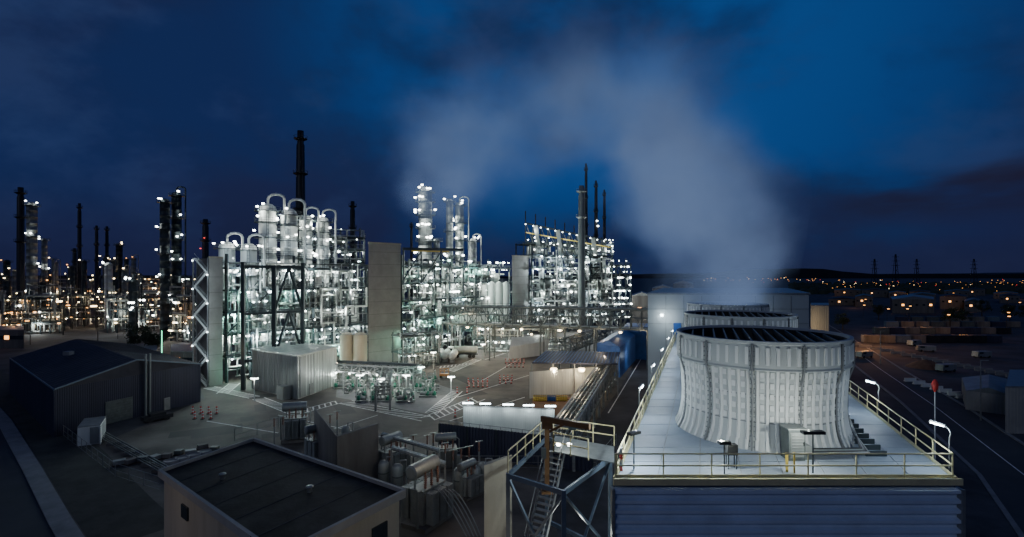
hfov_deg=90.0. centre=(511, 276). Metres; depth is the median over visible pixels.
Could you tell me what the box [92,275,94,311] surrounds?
process column
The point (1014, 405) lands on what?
site office
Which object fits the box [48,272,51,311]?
process column
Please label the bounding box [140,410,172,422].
parked car
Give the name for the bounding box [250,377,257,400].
yard lamp post
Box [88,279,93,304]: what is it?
process column
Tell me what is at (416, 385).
pump skid
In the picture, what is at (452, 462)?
insulator post
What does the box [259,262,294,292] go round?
process pipe
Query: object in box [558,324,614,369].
pipe rack
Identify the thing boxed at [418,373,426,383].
pump skid
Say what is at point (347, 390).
pump skid
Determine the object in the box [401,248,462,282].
gantry beam
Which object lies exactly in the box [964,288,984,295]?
distant warehouse
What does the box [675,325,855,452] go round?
fan stack
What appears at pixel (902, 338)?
shipping container
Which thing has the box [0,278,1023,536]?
ground
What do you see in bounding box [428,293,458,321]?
process pipe
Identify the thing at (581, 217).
chimney
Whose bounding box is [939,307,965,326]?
deciduous tree
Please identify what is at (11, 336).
annex building
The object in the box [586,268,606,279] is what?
process pipe
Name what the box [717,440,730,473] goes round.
floodlight
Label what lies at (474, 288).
process pipe
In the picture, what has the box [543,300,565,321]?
process pipe
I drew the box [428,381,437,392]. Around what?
pump skid
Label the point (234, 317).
process pipe
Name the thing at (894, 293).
distant warehouse
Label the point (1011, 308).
deciduous tree
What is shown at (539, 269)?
process pipe
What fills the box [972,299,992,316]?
deciduous tree
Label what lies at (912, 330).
shipping container
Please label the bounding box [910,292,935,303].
distant warehouse
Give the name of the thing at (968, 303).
distant warehouse
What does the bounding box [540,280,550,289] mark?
process vessel
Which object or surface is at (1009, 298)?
distant warehouse
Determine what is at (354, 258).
process pipe
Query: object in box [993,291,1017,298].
distant warehouse
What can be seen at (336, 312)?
process pipe
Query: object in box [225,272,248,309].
process pipe
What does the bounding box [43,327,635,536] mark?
plant yard
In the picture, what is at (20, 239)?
chimney
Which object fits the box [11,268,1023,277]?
hills
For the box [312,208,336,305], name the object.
white column
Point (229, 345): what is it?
process pipe
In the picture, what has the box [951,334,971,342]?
shipping container
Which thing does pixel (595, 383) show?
pipe rack
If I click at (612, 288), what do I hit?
process pipe
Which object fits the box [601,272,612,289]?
process pipe
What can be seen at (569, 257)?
process vessel
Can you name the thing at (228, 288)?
process pipe
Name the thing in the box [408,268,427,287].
process pipe
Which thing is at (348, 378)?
pump skid
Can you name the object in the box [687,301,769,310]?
fan stack
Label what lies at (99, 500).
grass verge
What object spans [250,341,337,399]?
aluminium shed
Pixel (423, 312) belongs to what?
process vessel
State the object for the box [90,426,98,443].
door
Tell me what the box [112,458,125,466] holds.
pallet
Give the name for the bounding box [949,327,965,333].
shipping container
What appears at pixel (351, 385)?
pump skid
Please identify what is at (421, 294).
process pipe
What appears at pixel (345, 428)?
upright tank
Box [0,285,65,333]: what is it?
refinery frame
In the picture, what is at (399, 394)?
pump skid
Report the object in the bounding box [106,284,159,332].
refinery frame
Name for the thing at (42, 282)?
process column
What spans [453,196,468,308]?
process column
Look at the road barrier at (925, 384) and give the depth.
110.67 m
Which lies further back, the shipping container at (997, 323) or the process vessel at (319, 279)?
the shipping container at (997, 323)
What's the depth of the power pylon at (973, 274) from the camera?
818.26 m
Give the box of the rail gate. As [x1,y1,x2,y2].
[785,452,794,472]
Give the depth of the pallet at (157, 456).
66.65 m
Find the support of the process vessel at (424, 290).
on the steel structure at (443, 299)
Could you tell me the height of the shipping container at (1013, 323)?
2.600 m
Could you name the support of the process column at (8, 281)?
on the ground at (984, 516)
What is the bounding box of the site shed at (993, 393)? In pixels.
[962,374,1006,414]
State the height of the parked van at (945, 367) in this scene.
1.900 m
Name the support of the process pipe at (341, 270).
attached to the steel structure at (252, 333)
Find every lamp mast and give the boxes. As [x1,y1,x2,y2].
[880,331,880,363]
[980,360,988,420]
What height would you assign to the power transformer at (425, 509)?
6.058 m
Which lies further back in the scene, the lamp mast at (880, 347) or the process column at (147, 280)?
the process column at (147, 280)
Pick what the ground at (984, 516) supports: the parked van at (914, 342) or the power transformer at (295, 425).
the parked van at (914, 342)
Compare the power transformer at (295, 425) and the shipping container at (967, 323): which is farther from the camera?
the shipping container at (967, 323)
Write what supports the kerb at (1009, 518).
on the ground at (984, 516)
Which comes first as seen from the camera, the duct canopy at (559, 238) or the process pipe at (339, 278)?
the process pipe at (339, 278)
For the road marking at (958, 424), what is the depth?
80.54 m
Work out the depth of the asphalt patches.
89.36 m
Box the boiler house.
[61,287,73,322]
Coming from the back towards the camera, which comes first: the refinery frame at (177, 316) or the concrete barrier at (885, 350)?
the refinery frame at (177, 316)
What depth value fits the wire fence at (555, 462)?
63.72 m
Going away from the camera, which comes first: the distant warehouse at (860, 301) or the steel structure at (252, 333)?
the steel structure at (252, 333)
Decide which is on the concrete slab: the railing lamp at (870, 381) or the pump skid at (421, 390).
the pump skid at (421, 390)
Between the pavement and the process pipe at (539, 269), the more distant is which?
the process pipe at (539, 269)
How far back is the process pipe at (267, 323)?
121.18 m
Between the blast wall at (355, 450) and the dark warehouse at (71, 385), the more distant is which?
the dark warehouse at (71, 385)
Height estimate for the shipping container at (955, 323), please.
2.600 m
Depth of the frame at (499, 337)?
160.66 m
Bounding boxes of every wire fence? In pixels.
[63,425,158,488]
[234,417,334,440]
[460,434,615,467]
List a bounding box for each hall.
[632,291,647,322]
[647,288,809,393]
[653,284,672,290]
[673,280,692,287]
[890,294,933,312]
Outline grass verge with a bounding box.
[0,370,163,536]
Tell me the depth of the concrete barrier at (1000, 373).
123.61 m
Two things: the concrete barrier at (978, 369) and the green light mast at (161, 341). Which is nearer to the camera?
the green light mast at (161, 341)
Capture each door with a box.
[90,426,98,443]
[100,426,101,443]
[105,397,132,423]
[164,397,169,410]
[309,383,312,394]
[673,323,680,334]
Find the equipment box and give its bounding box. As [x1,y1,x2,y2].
[725,443,737,468]
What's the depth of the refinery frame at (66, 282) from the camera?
312.20 m
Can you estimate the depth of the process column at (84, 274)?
245.85 m
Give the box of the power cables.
[437,489,480,536]
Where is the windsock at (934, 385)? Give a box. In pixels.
[931,379,938,459]
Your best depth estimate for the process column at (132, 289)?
198.83 m
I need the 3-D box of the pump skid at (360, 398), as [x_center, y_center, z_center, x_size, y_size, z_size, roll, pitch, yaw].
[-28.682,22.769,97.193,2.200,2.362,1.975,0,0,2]
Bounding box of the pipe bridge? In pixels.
[441,303,647,368]
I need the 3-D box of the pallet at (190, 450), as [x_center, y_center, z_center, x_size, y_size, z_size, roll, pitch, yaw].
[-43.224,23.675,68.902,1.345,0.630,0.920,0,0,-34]
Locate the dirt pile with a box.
[905,359,939,370]
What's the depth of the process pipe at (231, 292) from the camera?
115.99 m
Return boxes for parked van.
[856,350,872,357]
[907,339,921,345]
[916,345,935,351]
[935,363,956,371]
[971,350,991,357]
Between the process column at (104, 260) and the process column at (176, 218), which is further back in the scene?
the process column at (104, 260)
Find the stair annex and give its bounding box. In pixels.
[811,303,828,330]
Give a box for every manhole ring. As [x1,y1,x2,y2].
[163,458,178,464]
[174,455,189,461]
[185,452,200,457]
[197,449,211,454]
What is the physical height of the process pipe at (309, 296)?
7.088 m
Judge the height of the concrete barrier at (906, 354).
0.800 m
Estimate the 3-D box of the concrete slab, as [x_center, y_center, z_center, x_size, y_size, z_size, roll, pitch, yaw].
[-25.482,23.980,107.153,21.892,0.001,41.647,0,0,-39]
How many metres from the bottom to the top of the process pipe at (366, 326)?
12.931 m
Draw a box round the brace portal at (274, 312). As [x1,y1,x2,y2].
[241,262,304,389]
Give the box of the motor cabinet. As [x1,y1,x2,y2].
[779,424,811,460]
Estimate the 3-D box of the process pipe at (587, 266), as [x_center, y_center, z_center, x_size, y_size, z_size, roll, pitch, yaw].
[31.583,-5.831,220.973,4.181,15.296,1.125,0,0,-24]
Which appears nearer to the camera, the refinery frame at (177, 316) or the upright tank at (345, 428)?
the upright tank at (345, 428)
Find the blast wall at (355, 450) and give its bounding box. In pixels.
[314,408,377,477]
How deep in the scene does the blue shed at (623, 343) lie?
128.46 m
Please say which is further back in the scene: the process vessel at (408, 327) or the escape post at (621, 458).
the process vessel at (408, 327)
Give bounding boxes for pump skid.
[333,378,342,388]
[343,381,351,393]
[345,373,354,380]
[345,377,354,388]
[355,380,365,392]
[355,384,367,397]
[355,389,367,402]
[369,378,374,388]
[369,385,380,397]
[369,390,380,402]
[379,391,388,401]
[393,378,402,388]
[393,385,401,397]
[396,388,407,402]
[405,389,414,402]
[406,384,413,397]
[408,377,417,388]
[417,380,426,392]
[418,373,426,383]
[419,384,429,397]
[426,384,436,397]
[427,370,436,380]
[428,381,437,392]
[430,378,439,388]
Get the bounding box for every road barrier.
[904,378,916,381]
[912,381,924,383]
[921,383,930,386]
[938,389,951,392]
[947,391,960,395]
[955,394,962,397]
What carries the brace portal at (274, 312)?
on the plant yard at (151, 438)
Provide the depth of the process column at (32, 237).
233.48 m
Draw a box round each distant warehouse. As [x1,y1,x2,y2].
[828,296,854,304]
[834,288,860,295]
[855,294,872,306]
[862,288,887,296]
[889,290,905,297]
[909,290,929,293]
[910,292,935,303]
[940,293,966,308]
[944,289,968,296]
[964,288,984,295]
[964,297,980,311]
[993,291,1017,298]
[999,293,1019,302]
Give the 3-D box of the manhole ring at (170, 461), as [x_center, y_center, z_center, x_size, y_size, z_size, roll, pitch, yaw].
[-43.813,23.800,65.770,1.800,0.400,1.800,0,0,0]
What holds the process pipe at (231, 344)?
attached to the steel structure at (252, 333)
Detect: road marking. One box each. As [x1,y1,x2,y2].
[204,386,257,397]
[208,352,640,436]
[216,383,239,393]
[252,397,338,413]
[340,398,484,420]
[425,391,462,412]
[450,359,479,371]
[865,358,1023,474]
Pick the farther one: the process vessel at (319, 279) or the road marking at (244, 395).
the process vessel at (319, 279)
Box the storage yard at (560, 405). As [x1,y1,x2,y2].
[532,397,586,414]
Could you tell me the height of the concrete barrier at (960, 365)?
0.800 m
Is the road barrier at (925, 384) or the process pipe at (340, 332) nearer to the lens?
the road barrier at (925, 384)
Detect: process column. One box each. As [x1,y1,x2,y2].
[1,260,12,317]
[4,277,11,312]
[8,268,15,320]
[25,200,40,328]
[38,236,50,292]
[38,278,48,326]
[48,257,55,292]
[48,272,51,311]
[55,259,60,314]
[66,264,76,313]
[79,259,86,325]
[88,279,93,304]
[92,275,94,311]
[98,266,102,297]
[99,254,109,326]
[102,262,115,328]
[110,257,118,278]
[113,242,122,293]
[113,279,121,327]
[118,265,130,328]
[123,258,130,269]
[124,273,141,337]
[129,254,138,284]
[144,279,151,306]
[155,198,172,335]
[168,186,185,334]
[188,277,195,324]
[414,184,436,311]
[432,238,442,287]
[443,196,456,309]
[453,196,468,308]
[466,233,481,308]
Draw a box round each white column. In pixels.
[212,232,243,301]
[234,233,265,301]
[253,193,285,305]
[276,198,305,305]
[298,206,319,305]
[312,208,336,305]
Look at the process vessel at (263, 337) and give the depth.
122.33 m
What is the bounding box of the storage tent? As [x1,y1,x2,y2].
[508,335,548,358]
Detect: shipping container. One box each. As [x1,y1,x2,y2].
[77,416,105,445]
[861,334,879,342]
[872,327,888,333]
[876,334,895,342]
[884,321,898,326]
[889,327,904,333]
[891,334,910,342]
[899,321,913,326]
[904,327,919,333]
[906,334,925,342]
[914,321,928,326]
[919,327,934,333]
[921,334,940,342]
[929,321,944,326]
[934,327,949,333]
[944,321,959,326]
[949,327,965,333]
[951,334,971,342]
[959,321,974,326]
[964,327,980,333]
[974,321,989,326]
[980,327,995,333]
[985,316,999,320]
[989,321,1004,326]
[995,327,1010,333]
[1004,321,1020,326]
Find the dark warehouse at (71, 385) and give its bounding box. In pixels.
[9,339,201,437]
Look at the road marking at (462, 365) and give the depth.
137.24 m
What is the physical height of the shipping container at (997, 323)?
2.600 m
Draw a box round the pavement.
[0,408,84,536]
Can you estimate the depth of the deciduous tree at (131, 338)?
149.43 m
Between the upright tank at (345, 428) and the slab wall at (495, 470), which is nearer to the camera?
the slab wall at (495, 470)
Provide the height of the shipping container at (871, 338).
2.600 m
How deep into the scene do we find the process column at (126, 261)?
400.72 m
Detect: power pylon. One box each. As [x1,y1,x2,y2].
[871,259,878,287]
[891,254,899,287]
[912,259,920,287]
[969,259,977,287]
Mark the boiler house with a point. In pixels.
(64, 291)
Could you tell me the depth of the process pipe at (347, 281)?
137.82 m
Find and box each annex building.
[0,326,23,347]
[132,343,156,350]
[171,344,191,360]
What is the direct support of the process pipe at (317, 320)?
attached to the steel structure at (252, 333)
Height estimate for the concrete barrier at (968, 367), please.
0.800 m
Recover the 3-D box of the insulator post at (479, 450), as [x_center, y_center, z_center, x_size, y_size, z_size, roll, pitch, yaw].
[-4.024,22.055,62.449,1.000,3.890,0.285,0,0,-29]
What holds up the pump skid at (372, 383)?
on the concrete slab
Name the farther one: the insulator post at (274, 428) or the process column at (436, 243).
the process column at (436, 243)
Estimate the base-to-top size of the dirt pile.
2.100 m
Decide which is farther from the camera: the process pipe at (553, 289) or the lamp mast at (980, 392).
the process pipe at (553, 289)
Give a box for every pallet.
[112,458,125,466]
[124,457,137,465]
[137,455,149,462]
[148,454,160,461]
[161,452,172,458]
[173,449,184,455]
[185,448,196,454]
[196,443,208,449]
[210,445,219,450]
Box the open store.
[529,351,619,397]
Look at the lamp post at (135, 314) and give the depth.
188.95 m
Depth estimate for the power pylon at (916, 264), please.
858.41 m
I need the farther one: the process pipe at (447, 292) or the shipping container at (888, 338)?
the shipping container at (888, 338)
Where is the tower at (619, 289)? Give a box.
[604,259,631,328]
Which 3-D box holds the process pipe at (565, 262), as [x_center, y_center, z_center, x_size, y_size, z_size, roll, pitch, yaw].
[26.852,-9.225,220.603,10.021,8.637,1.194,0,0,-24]
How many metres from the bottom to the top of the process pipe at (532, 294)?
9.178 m
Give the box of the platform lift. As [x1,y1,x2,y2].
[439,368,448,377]
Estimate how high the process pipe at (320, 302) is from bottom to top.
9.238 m
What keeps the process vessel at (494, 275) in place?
on the steel structure at (443, 299)
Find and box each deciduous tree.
[123,323,153,343]
[138,330,170,350]
[834,312,850,329]
[871,304,887,319]
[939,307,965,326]
[954,307,971,320]
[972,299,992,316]
[999,303,1018,320]
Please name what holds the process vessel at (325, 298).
on the steel structure at (252, 333)
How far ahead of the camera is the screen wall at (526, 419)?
76.95 m
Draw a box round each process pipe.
[223,263,270,296]
[223,315,246,354]
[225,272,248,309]
[226,263,231,286]
[228,262,259,275]
[228,275,239,296]
[228,324,247,367]
[229,265,274,293]
[229,293,240,310]
[231,308,280,353]
[233,302,265,344]
[246,305,269,340]
[252,287,265,319]
[252,306,268,344]
[254,327,257,346]
[258,314,284,346]
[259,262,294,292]
[265,302,298,329]
[266,264,309,287]
[279,288,336,322]
[291,263,331,302]
[296,313,298,334]
[305,263,343,299]
[305,305,344,321]
[306,283,310,310]
[306,309,350,333]
[312,228,351,241]
[312,235,346,254]
[315,228,353,252]
[315,273,341,310]
[319,303,348,334]
[319,311,349,333]
[320,264,341,288]
[320,294,335,343]
[324,293,365,317]
[324,329,325,344]
[327,288,367,345]
[332,269,350,299]
[333,229,365,259]
[334,266,340,291]
[337,265,361,298]
[337,313,367,358]
[340,243,356,261]
[340,264,366,304]
[341,315,358,331]
[342,264,358,290]
[403,259,417,307]
[403,259,423,288]
[405,279,438,308]
[407,286,427,303]
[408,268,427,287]
[411,288,432,339]
[418,261,442,293]
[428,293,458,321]
[433,279,448,304]
[436,260,467,265]
[436,301,467,343]
[437,268,450,297]
[452,274,469,301]
[453,281,461,303]
[455,297,487,327]
[458,274,474,296]
[458,325,465,345]
[471,300,481,341]
[529,286,540,305]
[529,288,541,318]
[532,282,545,305]
[533,268,543,278]
[538,296,554,319]
[539,273,552,290]
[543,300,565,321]
[548,266,558,299]
[564,245,577,263]
[568,288,577,305]
[585,265,588,279]
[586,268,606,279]
[587,283,609,303]
[589,260,603,277]
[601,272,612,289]
[602,265,612,304]
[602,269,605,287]
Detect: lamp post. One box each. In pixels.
[56,301,63,334]
[91,305,98,340]
[128,302,135,336]
[139,299,145,332]
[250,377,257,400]
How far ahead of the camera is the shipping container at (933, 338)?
183.72 m
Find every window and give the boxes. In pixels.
[181,503,188,520]
[372,520,388,536]
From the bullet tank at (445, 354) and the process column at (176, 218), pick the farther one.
the process column at (176, 218)
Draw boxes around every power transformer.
[280,401,310,443]
[304,422,326,458]
[378,431,410,480]
[401,454,452,534]
[434,432,459,471]
[454,458,483,501]
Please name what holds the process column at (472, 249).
on the steel structure at (443, 299)
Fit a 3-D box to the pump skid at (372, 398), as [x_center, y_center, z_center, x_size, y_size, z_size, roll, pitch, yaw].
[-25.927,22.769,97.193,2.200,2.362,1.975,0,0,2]
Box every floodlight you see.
[627,430,640,468]
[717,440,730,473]
[800,430,825,472]
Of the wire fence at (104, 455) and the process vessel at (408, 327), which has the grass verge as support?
the wire fence at (104, 455)
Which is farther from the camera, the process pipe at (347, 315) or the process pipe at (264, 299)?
the process pipe at (347, 315)
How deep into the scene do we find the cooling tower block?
23.98 m
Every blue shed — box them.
[597,330,634,376]
[625,323,647,359]
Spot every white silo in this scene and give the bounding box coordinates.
[481,283,487,343]
[488,281,494,313]
[495,281,501,333]
[503,281,509,341]
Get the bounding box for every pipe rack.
[335,360,420,390]
[374,369,392,410]
[550,364,616,471]
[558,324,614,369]
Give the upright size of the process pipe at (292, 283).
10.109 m
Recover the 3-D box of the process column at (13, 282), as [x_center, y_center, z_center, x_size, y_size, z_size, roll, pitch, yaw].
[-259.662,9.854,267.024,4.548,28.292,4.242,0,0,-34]
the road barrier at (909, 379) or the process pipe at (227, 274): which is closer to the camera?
the process pipe at (227, 274)
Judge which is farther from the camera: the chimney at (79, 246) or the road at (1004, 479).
the chimney at (79, 246)
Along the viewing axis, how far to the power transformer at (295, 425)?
74.16 m
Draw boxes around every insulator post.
[270,417,277,443]
[279,415,286,440]
[328,414,332,427]
[334,410,340,434]
[385,449,390,482]
[429,432,436,453]
[441,442,448,460]
[449,449,455,482]
[457,447,464,462]
[465,445,472,468]
[475,440,482,463]
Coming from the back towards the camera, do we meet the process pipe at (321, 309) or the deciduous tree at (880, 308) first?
the deciduous tree at (880, 308)
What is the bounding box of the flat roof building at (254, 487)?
[158,438,405,536]
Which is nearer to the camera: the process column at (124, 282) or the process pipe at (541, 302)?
the process pipe at (541, 302)
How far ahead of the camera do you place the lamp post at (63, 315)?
207.60 m
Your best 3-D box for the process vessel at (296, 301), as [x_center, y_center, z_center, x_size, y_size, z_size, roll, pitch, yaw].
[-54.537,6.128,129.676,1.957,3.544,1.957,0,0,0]
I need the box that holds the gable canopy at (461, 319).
[452,313,486,355]
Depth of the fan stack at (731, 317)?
46.34 m
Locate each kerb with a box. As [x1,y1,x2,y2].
[809,327,1023,536]
[829,325,1023,445]
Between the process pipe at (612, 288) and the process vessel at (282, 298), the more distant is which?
the process pipe at (612, 288)
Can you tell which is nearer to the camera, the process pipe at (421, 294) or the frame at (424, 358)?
the frame at (424, 358)
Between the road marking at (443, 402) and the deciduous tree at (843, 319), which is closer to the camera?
the road marking at (443, 402)
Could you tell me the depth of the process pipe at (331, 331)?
134.89 m
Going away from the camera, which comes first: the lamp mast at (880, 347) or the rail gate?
the rail gate
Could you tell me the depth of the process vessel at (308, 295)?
130.32 m
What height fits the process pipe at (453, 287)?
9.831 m
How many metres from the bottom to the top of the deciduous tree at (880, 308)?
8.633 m
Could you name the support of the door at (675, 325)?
in the concrete hall at (667, 308)
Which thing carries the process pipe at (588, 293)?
attached to the heater frame at (544, 255)
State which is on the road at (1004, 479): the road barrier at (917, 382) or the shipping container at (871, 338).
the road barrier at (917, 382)
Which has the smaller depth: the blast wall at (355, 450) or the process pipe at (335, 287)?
the blast wall at (355, 450)
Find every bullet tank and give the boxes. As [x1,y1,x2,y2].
[441,349,450,361]
[448,349,457,362]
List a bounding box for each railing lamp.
[638,383,643,420]
[865,379,879,414]
[929,419,951,471]
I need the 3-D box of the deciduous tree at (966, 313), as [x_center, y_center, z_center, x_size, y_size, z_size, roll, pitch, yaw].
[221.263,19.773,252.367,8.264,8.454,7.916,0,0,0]
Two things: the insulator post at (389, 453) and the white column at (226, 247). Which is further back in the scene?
the white column at (226, 247)
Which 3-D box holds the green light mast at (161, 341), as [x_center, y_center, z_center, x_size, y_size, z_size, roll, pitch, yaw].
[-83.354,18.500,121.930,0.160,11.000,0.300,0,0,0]
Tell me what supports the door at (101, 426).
in the shipping container at (91, 431)
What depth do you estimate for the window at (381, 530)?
40.76 m
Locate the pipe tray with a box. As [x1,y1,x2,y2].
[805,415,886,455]
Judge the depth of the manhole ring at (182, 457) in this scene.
66.70 m
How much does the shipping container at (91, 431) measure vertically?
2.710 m
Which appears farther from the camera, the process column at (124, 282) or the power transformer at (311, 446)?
the process column at (124, 282)
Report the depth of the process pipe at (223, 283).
116.37 m
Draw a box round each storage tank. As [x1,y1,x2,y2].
[338,329,354,363]
[352,329,367,364]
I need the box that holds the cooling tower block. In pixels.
[610,332,965,536]
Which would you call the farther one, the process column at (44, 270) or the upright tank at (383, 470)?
the process column at (44, 270)
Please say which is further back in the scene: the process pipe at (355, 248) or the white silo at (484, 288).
the white silo at (484, 288)
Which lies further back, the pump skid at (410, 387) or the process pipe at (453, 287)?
the process pipe at (453, 287)
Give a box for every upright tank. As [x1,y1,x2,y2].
[341,422,352,433]
[378,456,390,482]
[392,460,406,486]
[453,467,468,493]
[469,461,484,475]
[478,458,491,473]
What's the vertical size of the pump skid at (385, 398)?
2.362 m
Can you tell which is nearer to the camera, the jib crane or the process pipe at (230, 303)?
the jib crane
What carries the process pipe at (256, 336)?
attached to the steel structure at (252, 333)
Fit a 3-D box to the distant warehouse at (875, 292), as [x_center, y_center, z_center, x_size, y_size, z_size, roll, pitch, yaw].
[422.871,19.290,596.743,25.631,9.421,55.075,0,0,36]
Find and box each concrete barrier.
[881,349,893,351]
[890,351,904,353]
[901,353,915,355]
[911,355,926,357]
[922,357,937,359]
[932,359,948,362]
[953,363,970,366]
[964,365,981,368]
[974,367,992,370]
[985,369,1003,373]
[995,371,1008,375]
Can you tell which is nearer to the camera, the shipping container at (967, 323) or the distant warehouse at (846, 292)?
the shipping container at (967, 323)
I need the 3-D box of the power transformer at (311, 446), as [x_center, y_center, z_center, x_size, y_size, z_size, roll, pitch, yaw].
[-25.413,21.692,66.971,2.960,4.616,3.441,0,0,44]
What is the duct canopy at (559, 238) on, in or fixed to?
on the heater frame at (544, 255)
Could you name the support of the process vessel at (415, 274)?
on the steel structure at (443, 299)
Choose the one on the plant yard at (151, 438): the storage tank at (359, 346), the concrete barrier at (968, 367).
the storage tank at (359, 346)
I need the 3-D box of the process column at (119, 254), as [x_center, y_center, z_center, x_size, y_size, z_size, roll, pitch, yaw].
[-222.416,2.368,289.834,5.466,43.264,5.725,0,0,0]
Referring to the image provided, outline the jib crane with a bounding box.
[540,415,590,494]
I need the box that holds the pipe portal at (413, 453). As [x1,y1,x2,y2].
[381,432,445,483]
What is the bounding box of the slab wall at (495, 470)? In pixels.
[484,454,511,536]
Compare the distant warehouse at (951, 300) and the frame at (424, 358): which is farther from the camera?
the distant warehouse at (951, 300)
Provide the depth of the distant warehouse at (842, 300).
417.98 m
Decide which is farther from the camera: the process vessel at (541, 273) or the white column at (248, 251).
the process vessel at (541, 273)
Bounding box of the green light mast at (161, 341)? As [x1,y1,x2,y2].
[161,331,162,352]
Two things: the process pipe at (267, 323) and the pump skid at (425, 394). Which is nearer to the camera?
the pump skid at (425, 394)
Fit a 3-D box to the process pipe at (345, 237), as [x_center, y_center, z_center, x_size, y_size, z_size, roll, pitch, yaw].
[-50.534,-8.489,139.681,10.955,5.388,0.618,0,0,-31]
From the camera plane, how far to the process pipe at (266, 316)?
123.80 m
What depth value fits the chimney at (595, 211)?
237.34 m
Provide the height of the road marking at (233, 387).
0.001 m
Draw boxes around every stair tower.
[191,256,222,386]
[368,242,400,364]
[506,419,614,536]
[512,255,528,334]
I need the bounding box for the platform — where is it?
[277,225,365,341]
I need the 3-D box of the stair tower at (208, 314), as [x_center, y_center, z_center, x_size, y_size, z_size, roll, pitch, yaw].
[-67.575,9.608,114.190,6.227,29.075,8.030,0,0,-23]
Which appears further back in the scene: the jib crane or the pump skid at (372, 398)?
the pump skid at (372, 398)
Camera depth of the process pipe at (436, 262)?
160.23 m
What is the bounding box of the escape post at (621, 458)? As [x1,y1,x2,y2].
[619,447,622,470]
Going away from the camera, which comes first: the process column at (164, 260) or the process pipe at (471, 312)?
the process pipe at (471, 312)
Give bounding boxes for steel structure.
[223,254,367,382]
[366,255,511,359]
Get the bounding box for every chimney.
[13,187,27,325]
[71,248,76,311]
[76,203,82,314]
[93,225,99,318]
[104,226,109,261]
[200,219,210,257]
[292,130,308,336]
[348,201,356,291]
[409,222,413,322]
[576,185,586,335]
[584,163,587,324]
[593,180,598,325]
[602,190,606,324]
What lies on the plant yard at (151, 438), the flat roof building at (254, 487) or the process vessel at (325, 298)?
the flat roof building at (254, 487)
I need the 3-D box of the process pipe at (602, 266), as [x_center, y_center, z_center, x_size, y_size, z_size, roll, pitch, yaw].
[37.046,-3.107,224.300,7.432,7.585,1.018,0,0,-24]
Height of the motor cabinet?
1.660 m
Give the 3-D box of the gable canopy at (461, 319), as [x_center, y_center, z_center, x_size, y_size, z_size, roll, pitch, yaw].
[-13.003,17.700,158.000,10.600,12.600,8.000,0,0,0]
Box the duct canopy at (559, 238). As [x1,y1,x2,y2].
[525,211,613,253]
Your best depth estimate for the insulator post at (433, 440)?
65.70 m
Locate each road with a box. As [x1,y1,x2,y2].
[0,429,54,536]
[809,322,1023,531]
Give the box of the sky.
[0,0,1023,276]
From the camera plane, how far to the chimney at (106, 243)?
294.51 m
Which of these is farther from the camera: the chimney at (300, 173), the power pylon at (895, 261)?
the power pylon at (895, 261)
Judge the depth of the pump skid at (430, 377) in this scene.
117.00 m
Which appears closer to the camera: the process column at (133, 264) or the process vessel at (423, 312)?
the process vessel at (423, 312)
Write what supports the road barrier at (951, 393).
on the ground at (984, 516)
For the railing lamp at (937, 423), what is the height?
2.444 m
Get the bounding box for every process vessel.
[223,297,239,309]
[239,340,261,352]
[252,292,262,309]
[252,315,256,326]
[260,333,269,346]
[278,294,289,307]
[295,278,310,287]
[295,295,299,306]
[298,291,311,306]
[317,273,321,286]
[317,295,334,305]
[331,239,344,247]
[344,273,352,286]
[351,290,358,332]
[407,322,410,332]
[414,273,426,281]
[420,306,426,314]
[422,286,425,297]
[437,286,442,297]
[458,288,467,295]
[477,270,485,278]
[490,271,498,280]
[533,245,541,253]
[538,270,542,277]
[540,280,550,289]
[554,257,561,265]
[558,248,563,254]
[563,256,573,265]
[597,290,608,300]
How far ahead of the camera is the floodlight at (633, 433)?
25.18 m
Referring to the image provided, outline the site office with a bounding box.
[1005,370,1023,433]
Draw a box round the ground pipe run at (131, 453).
[102,432,167,473]
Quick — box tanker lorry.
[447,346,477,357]
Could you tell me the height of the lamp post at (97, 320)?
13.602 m
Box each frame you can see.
[0,273,76,313]
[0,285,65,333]
[45,284,120,327]
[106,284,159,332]
[128,273,195,317]
[167,286,236,342]
[391,322,440,366]
[471,316,566,352]
[515,235,613,332]
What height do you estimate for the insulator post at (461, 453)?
3.890 m
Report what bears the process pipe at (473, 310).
on the steel structure at (443, 299)
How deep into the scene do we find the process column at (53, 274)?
303.87 m
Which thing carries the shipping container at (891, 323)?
on the ground at (984, 516)
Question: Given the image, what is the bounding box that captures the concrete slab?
[336,373,458,413]
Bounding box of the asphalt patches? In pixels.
[168,371,515,438]
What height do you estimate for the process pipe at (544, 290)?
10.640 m
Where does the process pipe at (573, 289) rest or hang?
attached to the heater frame at (544, 255)
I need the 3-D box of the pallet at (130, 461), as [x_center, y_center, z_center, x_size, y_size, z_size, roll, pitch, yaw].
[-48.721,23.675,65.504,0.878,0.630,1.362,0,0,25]
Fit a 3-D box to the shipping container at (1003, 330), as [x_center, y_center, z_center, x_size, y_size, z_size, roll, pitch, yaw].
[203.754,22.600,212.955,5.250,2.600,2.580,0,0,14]
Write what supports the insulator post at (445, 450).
on the plant yard at (151, 438)
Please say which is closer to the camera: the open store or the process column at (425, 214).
the open store
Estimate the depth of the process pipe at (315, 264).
128.15 m
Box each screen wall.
[438,420,592,471]
[463,402,555,435]
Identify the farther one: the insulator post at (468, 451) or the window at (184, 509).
the insulator post at (468, 451)
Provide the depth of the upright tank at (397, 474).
56.80 m
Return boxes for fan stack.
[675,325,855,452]
[684,310,798,327]
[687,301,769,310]

